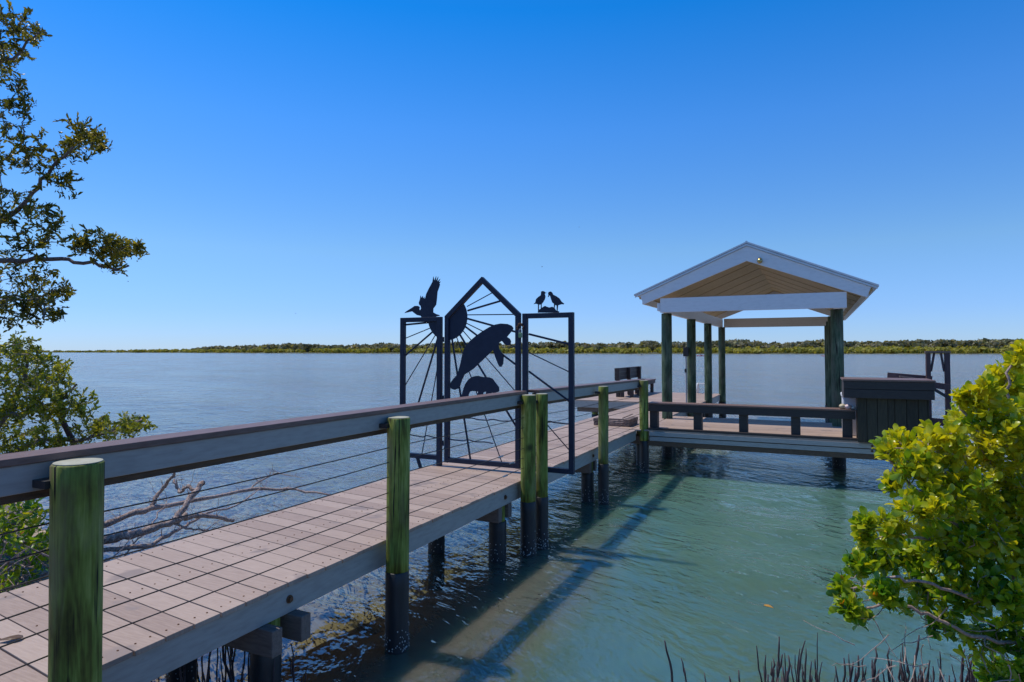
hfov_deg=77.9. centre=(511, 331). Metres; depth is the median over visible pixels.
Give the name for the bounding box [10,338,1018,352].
forest
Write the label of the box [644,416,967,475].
side deck
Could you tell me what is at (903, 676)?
root spike
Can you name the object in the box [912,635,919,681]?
root spike
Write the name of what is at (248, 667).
root spike
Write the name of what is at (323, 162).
sky
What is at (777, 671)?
root spike
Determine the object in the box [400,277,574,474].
gate
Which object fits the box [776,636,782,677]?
root spike
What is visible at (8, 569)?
dry brush
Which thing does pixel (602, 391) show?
handrail
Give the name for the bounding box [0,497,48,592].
mangrove shrub
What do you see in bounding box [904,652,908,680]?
root spike
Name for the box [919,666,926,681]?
root spike
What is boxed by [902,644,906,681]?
root spike
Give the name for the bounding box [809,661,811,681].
root spike
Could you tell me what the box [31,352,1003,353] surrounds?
shore
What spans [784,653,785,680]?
root spike
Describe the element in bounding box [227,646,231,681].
root spike
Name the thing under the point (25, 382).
mangrove bush
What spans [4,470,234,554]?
fallen branch
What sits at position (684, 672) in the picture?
root spike
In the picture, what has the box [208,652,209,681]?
root spike
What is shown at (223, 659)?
root spike
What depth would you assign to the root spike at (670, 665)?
3.84 m
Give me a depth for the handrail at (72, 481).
3.14 m
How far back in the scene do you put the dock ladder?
20.26 m
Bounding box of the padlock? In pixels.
[516,323,523,337]
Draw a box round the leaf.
[0,634,22,640]
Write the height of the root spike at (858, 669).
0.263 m
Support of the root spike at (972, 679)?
in the water
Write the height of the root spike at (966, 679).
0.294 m
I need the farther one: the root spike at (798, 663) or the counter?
the counter
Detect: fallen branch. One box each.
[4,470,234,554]
[24,465,329,542]
[42,482,261,556]
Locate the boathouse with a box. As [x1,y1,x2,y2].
[634,241,878,468]
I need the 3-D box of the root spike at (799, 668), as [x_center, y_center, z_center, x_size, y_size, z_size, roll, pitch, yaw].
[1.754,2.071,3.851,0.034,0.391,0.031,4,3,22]
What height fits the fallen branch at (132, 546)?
0.564 m
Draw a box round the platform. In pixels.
[575,391,719,416]
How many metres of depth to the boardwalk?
4.02 m
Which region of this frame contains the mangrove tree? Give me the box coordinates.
[0,0,149,332]
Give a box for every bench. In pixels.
[615,366,655,396]
[648,401,857,440]
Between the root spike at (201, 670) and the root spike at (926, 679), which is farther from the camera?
the root spike at (201, 670)
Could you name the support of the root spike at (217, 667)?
in the water
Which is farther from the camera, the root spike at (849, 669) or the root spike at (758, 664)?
the root spike at (849, 669)
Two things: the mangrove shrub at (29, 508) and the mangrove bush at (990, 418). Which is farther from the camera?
the mangrove shrub at (29, 508)
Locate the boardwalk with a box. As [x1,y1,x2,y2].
[0,402,687,681]
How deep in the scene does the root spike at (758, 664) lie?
3.75 m
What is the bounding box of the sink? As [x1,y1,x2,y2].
[840,392,855,435]
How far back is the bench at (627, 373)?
19.86 m
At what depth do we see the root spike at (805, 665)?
3.90 m
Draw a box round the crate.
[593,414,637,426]
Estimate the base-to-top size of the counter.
0.939 m
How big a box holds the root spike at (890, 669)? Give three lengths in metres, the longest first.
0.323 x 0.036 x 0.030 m
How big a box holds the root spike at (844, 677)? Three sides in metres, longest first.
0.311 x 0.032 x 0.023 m
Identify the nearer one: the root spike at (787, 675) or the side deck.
the root spike at (787, 675)
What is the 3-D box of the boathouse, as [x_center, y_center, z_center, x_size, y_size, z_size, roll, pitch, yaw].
[6.347,1.469,15.859,4.265,6.059,9.348,-1,-2,25]
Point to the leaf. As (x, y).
(14, 637)
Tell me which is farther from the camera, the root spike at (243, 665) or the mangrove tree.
the mangrove tree
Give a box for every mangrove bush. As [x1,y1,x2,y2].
[0,330,157,453]
[803,338,1023,681]
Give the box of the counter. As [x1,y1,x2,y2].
[840,377,935,442]
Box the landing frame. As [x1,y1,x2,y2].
[887,351,950,428]
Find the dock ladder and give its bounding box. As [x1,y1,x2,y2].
[696,383,704,392]
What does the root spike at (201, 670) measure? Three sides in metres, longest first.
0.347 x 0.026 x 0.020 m
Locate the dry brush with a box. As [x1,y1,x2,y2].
[0,501,131,591]
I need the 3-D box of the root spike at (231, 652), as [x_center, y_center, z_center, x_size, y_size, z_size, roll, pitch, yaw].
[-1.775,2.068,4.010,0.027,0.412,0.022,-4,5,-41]
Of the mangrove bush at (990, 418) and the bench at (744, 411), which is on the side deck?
the bench at (744, 411)
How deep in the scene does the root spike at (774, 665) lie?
3.93 m
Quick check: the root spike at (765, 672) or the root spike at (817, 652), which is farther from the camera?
the root spike at (817, 652)
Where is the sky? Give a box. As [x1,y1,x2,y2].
[0,0,1023,350]
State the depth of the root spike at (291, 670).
3.79 m
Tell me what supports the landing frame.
on the side deck
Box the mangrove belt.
[11,345,1014,353]
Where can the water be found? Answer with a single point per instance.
(696, 559)
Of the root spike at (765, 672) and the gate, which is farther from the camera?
the gate
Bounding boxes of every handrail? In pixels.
[0,390,535,681]
[529,379,648,606]
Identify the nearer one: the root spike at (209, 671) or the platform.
the root spike at (209, 671)
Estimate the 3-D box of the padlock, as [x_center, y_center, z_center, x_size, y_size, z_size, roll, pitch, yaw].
[0.090,-0.013,7.019,0.096,0.167,0.022,-1,-2,25]
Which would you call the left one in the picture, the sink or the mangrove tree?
the mangrove tree
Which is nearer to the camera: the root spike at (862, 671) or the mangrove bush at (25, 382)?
the root spike at (862, 671)
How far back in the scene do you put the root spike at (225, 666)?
3.91 m
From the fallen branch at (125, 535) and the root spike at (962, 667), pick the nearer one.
the root spike at (962, 667)
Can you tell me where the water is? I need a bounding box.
[0,353,1023,681]
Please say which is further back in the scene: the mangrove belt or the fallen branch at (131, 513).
the mangrove belt
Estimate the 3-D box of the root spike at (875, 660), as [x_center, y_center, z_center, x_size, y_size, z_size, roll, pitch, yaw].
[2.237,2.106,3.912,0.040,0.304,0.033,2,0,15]
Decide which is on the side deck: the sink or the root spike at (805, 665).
the sink
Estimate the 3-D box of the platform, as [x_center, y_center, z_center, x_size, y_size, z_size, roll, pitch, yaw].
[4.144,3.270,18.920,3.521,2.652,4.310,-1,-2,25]
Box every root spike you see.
[201,656,205,681]
[208,651,211,681]
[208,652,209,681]
[216,648,217,681]
[222,645,232,681]
[224,646,226,681]
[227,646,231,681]
[230,647,234,681]
[231,648,235,681]
[240,651,245,681]
[247,653,249,681]
[290,644,294,680]
[664,640,672,681]
[681,658,686,681]
[756,645,762,681]
[763,655,766,681]
[770,658,775,681]
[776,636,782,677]
[776,661,777,681]
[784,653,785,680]
[785,655,790,681]
[797,640,804,681]
[797,648,799,681]
[804,648,806,681]
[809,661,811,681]
[817,632,817,673]
[842,657,845,681]
[848,654,850,681]
[857,655,859,681]
[862,658,866,681]
[871,648,877,681]
[887,648,891,681]
[899,659,904,681]
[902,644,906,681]
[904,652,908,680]
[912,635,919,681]
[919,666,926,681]
[925,660,929,681]
[961,649,964,681]
[964,660,971,681]
[967,657,973,681]
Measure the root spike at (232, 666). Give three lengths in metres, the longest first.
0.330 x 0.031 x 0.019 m
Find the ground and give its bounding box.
[0,386,580,681]

